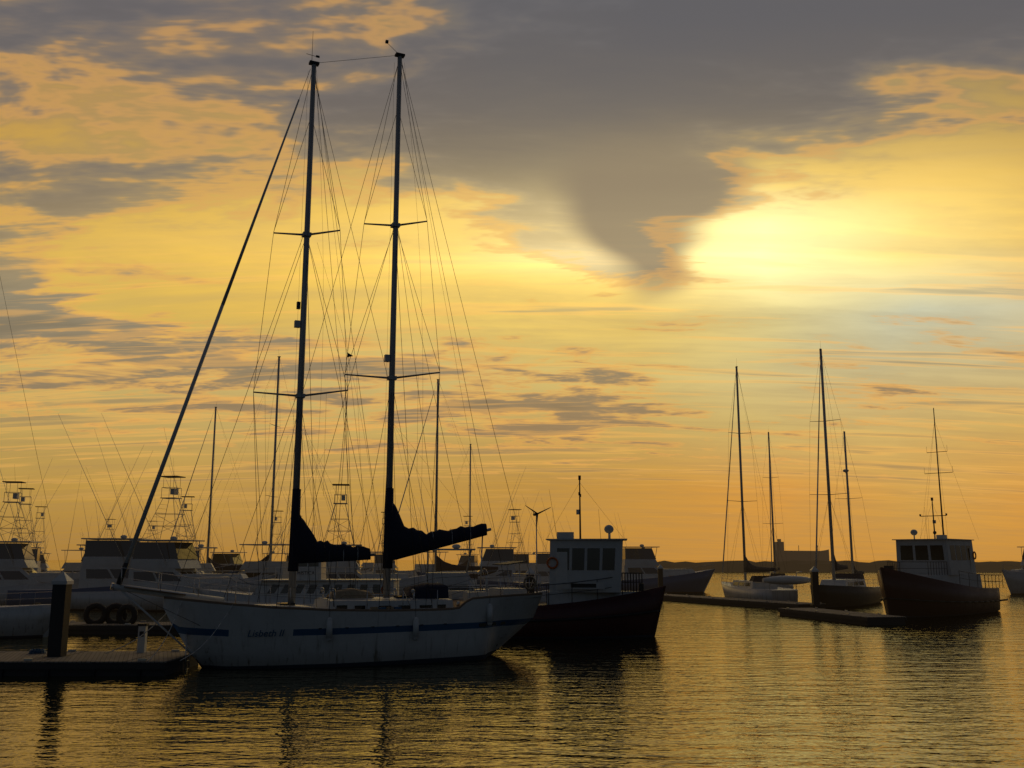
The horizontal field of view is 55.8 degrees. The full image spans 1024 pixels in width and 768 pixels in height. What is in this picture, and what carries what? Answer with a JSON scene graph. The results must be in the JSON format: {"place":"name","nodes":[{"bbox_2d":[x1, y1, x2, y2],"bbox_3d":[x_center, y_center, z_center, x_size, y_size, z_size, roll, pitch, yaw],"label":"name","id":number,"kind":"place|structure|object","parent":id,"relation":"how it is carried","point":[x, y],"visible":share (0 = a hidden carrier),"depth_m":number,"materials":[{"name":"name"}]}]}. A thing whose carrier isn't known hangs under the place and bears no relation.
{"place":"outdoors","nodes":[
{"label":"outdoors","id":0,"kind":"place"},
{"bbox_2d":[0,560,1023,767],"bbox_3d":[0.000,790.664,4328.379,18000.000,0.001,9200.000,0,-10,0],"label":"sea water","id":1,"kind":"structure","parent":0,"point":[695,685],"depth_m":27.35,"materials":[{"name":"liquid"}]},
{"bbox_2d":[0,278,60,638],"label":"yacht","id":2,"kind":"object","parent":1,"relation":"on","point":[24,621],"visible":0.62,"depth_m":50.37,"materials":[{"name":"paint"}]},
{"bbox_2d":[8,460,66,571],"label":"sport fisher","id":3,"kind":"object","parent":1,"relation":"on","point":[37,556],"visible":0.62,"depth_m":111.64,"materials":[{"name":"paint"}]},
{"bbox_2d":[0,464,79,605],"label":"sport fisher","id":4,"kind":"object","parent":1,"relation":"on","point":[18,564],"visible":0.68,"depth_m":83.76,"materials":[{"name":"paint"}]},
{"bbox_2d":[21,506,61,571],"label":"sport fisher","id":5,"kind":"object","parent":1,"relation":"on","point":[44,564],"visible":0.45,"depth_m":149.52,"materials":[{"name":"paint"}]},
{"bbox_2d":[42,572,73,656],"bbox_3d":[-16.799,9.766,35.730,0.740,5.560,0.740,0,-10,0],"label":"pile","id":6,"kind":"object","parent":1,"relation":"in","point":[62,582],"visible":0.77,"depth_m":35.76,"materials":[{"name":"wood"}]},
{"bbox_2d":[43,472,126,571],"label":"sport fisher","id":7,"kind":"object","parent":1,"relation":"on","point":[70,567],"visible":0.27,"depth_m":118.68,"materials":[{"name":"paint"}]},
{"bbox_2d":[0,649,197,675],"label":"dock","id":8,"kind":"object","parent":1,"relation":"on","point":[79,663],"visible":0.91,"depth_m":33.76,"materials":[{"name":"grey wood"}]},
{"bbox_2d":[0,603,189,676],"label":"dock pedestals and gear","id":9,"kind":"object","parent":8,"relation":"on","point":[142,639],"visible":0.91,"depth_m":36.96,"materials":[{"name":"white plastic"}]},
{"bbox_2d":[76,451,152,569],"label":"sport fisher","id":10,"kind":"object","parent":1,"relation":"on","point":[80,564],"visible":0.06,"depth_m":89.65,"materials":[{"name":"paint"}]},
{"bbox_2d":[98,511,133,536],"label":"sport fisher","id":11,"kind":"object","parent":1,"relation":"on","point":[109,525],"visible":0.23,"depth_m":175.71,"materials":[{"name":"paint"}]},
{"bbox_2d":[7,414,238,605],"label":"sport fisher","id":12,"kind":"object","parent":1,"relation":"on","point":[103,562],"visible":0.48,"depth_m":80.92,"materials":[{"name":"paint"}]},
{"bbox_2d":[68,621,178,633],"bbox_3d":[-26.000,13.643,53.930,40.120,0.740,2.770,0,-10,0],"label":"dock","id":13,"kind":"object","parent":1,"relation":"on","point":[75,627],"visible":0.19,"depth_m":52.63,"materials":[{"name":"grey wood"}]},
{"bbox_2d":[83,603,137,623],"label":"tires","id":14,"kind":"object","parent":13,"relation":"on","point":[121,616],"visible":0.94,"depth_m":53.77,"materials":[{"name":"black rubber"}]},
{"bbox_2d":[131,512,157,541],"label":"sport fisher","id":15,"kind":"object","parent":1,"relation":"on","point":[153,527],"visible":0.15,"depth_m":183.76,"materials":[{"name":"paint"}]},
{"bbox_2d":[70,415,277,610],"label":"sport fisher","id":16,"kind":"object","parent":1,"relation":"on","point":[165,556],"visible":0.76,"depth_m":77.58,"materials":[{"name":"paint"}]},
{"bbox_2d":[159,464,217,573],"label":"sport fisher","id":17,"kind":"object","parent":1,"relation":"on","point":[204,565],"visible":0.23,"depth_m":93.46,"materials":[{"name":"paint"}]},
{"bbox_2d":[177,473,220,562],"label":"sport fisher","id":18,"kind":"object","parent":1,"relation":"on","point":[191,510],"visible":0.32,"depth_m":125.85,"materials":[{"name":"paint"}]},
{"bbox_2d":[170,403,259,573],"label":"yacht","id":19,"kind":"object","parent":1,"relation":"on","point":[208,559],"visible":0.16,"depth_m":121.23,"materials":[{"name":"paint"}]},
{"bbox_2d":[202,502,246,573],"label":"sport fisher","id":20,"kind":"object","parent":1,"relation":"on","point":[226,559],"visible":0.3,"depth_m":128.69,"materials":[{"name":"paint"}]},
{"bbox_2d":[198,437,322,578],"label":"sport fisher","id":21,"kind":"object","parent":1,"relation":"on","point":[250,565],"visible":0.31,"depth_m":86.83,"materials":[{"name":"paint"}]},
{"bbox_2d":[200,356,321,569],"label":"yacht","id":22,"kind":"object","parent":1,"relation":"on","point":[230,567],"visible":0.15,"depth_m":99.70,"materials":[{"name":"paint"}]},
{"bbox_2d":[263,505,289,560],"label":"sport fisher","id":23,"kind":"object","parent":1,"relation":"on","point":[275,519],"visible":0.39,"depth_m":150.62,"materials":[{"name":"paint"}]},
{"bbox_2d":[196,523,400,603],"bbox_3d":[-13.213,12.479,62.108,14.000,7.055,4.200,0,-10,-1],"label":"motorboat","id":24,"kind":"object","parent":1,"relation":"on","point":[303,574],"visible":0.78,"depth_m":60.51,"materials":[{"name":"paint"}]},
{"bbox_2d":[105,40,542,668],"bbox_3d":[-6.925,-1.705,40.731,17.098,28.520,4.952,6,-12,-28],"label":"sailboat","id":25,"kind":"object","parent":1,"relation":"on","point":[427,622],"visible":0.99,"depth_m":38.59,"materials":[{"name":"white wood"}]},
{"bbox_2d":[279,485,374,573],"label":"sport fisher","id":26,"kind":"object","parent":1,"relation":"on","point":[363,568],"visible":0.14,"depth_m":120.65,"materials":[{"name":"paint"}]},
{"bbox_2d":[344,488,362,572],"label":"sport fisher","id":27,"kind":"object","parent":1,"relation":"on","point":[358,562],"visible":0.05,"depth_m":137.55,"materials":[{"name":"paint"}]},
{"bbox_2d":[312,450,432,594],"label":"sport fisher","id":28,"kind":"object","parent":1,"relation":"on","point":[405,580],"visible":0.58,"depth_m":89.95,"materials":[{"name":"paint"}]},
{"bbox_2d":[361,524,383,573],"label":"sport fisher","id":29,"kind":"object","parent":1,"relation":"on","point":[368,570],"visible":0.16,"depth_m":186.43,"materials":[{"name":"paint"}]},
{"bbox_2d":[366,499,413,576],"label":"sport fisher","id":30,"kind":"object","parent":1,"relation":"on","point":[378,556],"visible":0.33,"depth_m":146.85,"materials":[{"name":"paint"}]},
{"bbox_2d":[405,495,477,576],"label":"sport fisher","id":31,"kind":"object","parent":1,"relation":"on","point":[421,565],"visible":0.16,"depth_m":120.75,"materials":[{"name":"paint"}]},
{"bbox_2d":[381,376,514,587],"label":"yacht","id":32,"kind":"object","parent":1,"relation":"on","point":[445,566],"visible":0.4,"depth_m":106.42,"materials":[{"name":"paint"}]},
{"bbox_2d":[426,444,496,570],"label":"yacht","id":33,"kind":"object","parent":1,"relation":"on","point":[466,561],"visible":0.14,"depth_m":148.94,"materials":[{"name":"paint"}]},
{"bbox_2d":[456,508,484,570],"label":"sport fisher","id":34,"kind":"object","parent":1,"relation":"on","point":[464,558],"visible":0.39,"depth_m":181.61,"materials":[{"name":"paint"}]},
{"bbox_2d":[416,470,547,591],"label":"sport fisher","id":35,"kind":"object","parent":1,"relation":"on","point":[490,557],"visible":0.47,"depth_m":108.86,"materials":[{"name":"paint"}]},
{"bbox_2d":[417,475,547,601],"bbox_3d":[-3.240,10.984,63.762,12.500,10.387,3.875,1,-10,-4],"label":"motorboat","id":36,"kind":"object","parent":1,"relation":"on","point":[452,578],"visible":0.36,"depth_m":62.18,"materials":[{"name":"paint"}]},
{"bbox_2d":[470,493,538,580],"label":"sport fisher","id":37,"kind":"object","parent":1,"relation":"on","point":[524,567],"visible":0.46,"depth_m":136.96,"materials":[{"name":"paint"}]},
{"bbox_2d":[526,568,534,592],"bbox_3d":[1.187,14.661,62.528,0.740,5.510,0.740,0,-10,0],"label":"piling","id":38,"kind":"object","parent":1,"relation":"on","point":[530,570],"visible":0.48,"depth_m":62.64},
{"bbox_2d":[516,498,553,582],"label":"sport fisher","id":39,"kind":"object","parent":1,"relation":"on","point":[543,569],"visible":0.12,"depth_m":126.34,"materials":[{"name":"paint"}]},
{"bbox_2d":[515,506,554,570],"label":"sport fisher","id":40,"kind":"object","parent":1,"relation":"on","point":[532,566],"visible":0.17,"depth_m":175.19,"materials":[{"name":"paint"}]},
{"bbox_2d":[448,475,665,638],"bbox_3d":[1.701,9.679,52.226,13.004,9.430,4.703,-1,-10,6],"label":"pilot boat","id":41,"kind":"object","parent":1,"relation":"on","point":[587,597],"visible":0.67,"depth_m":50.43,"materials":[{"name":"paint"}]},
{"bbox_2d":[657,565,664,593],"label":"pile","id":42,"kind":"object","parent":1,"relation":"on","point":[660,575],"visible":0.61,"depth_m":105.81,"materials":[{"name":"wood"}]},
{"bbox_2d":[615,515,714,592],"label":"sport fisher","id":43,"kind":"object","parent":1,"relation":"on","point":[642,560],"visible":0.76,"depth_m":118.63,"materials":[{"name":"paint"}]},
{"bbox_2d":[663,593,825,608],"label":"dock","id":44,"kind":"object","parent":1,"relation":"on","point":[760,603],"visible":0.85,"depth_m":85.43,"materials":[{"name":"brown wood"}]},
{"bbox_2d":[721,358,810,601],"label":"yacht","id":45,"kind":"object","parent":1,"relation":"on","point":[761,587],"visible":0.89,"depth_m":92.92,"materials":[{"name":"paint"}]},
{"bbox_2d":[762,432,793,588],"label":"yacht","id":46,"kind":"object","parent":1,"relation":"on","point":[772,532],"visible":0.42,"depth_m":133.74,"materials":[{"name":"paint"}]},
{"bbox_2d":[775,539,829,561],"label":"bulk carrier","id":47,"kind":"object","parent":1,"relation":"on","point":[798,555],"visible":0.77,"depth_m":1225.32,"materials":[{"name":"grey"}]},
{"bbox_2d":[809,566,821,607],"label":"pile","id":48,"kind":"object","parent":1,"relation":"in","point":[814,577],"visible":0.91,"depth_m":77.03,"materials":[{"name":"wood"}]},
{"bbox_2d":[643,546,1022,571],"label":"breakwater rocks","id":49,"kind":"object","parent":1,"relation":"on","point":[822,566],"visible":0.32,"depth_m":320.18,"materials":[{"name":"stone"}]},
{"bbox_2d":[778,607,906,624],"bbox_3d":[22.113,15.784,65.711,2.770,0.740,11.650,2,-11,-12],"label":"dock","id":50,"kind":"object","parent":1,"relation":"on","point":[847,616],"visible":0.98,"depth_m":63.17,"materials":[{"name":"brown wood"}]},
{"bbox_2d":[810,345,881,607],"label":"ketch","id":51,"kind":"object","parent":1,"relation":"on","point":[843,589],"visible":0.81,"depth_m":87.01,"materials":[{"name":"paint"}]},
{"bbox_2d":[877,408,1007,617],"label":"fishing boat","id":52,"kind":"object","parent":1,"relation":"on","point":[937,576],"visible":0.97,"depth_m":71.59,"materials":[{"name":"paint"}]},
{"bbox_2d":[1002,548,1023,593],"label":"motor yacht","id":53,"kind":"object","parent":1,"relation":"on","point":[1014,578],"visible":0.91,"depth_m":113.52,"materials":[{"name":"paint"}]},
{"bbox_2d":[0,0,1023,559],"label":"sky","id":54,"kind":"structure","parent":0,"point":[637,200],"materials":[{"name":"orange"}]},
{"bbox_2d":[525,505,550,595],"bbox_3d":[1.302,9.420,51.412,1.625,5.849,1.265,0,-10,0],"label":"wind generator","id":55,"kind":"object","parent":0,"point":[535,513],"visible":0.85,"depth_m":51.22,"materials":[{"name":"silver metal"}]}
]}

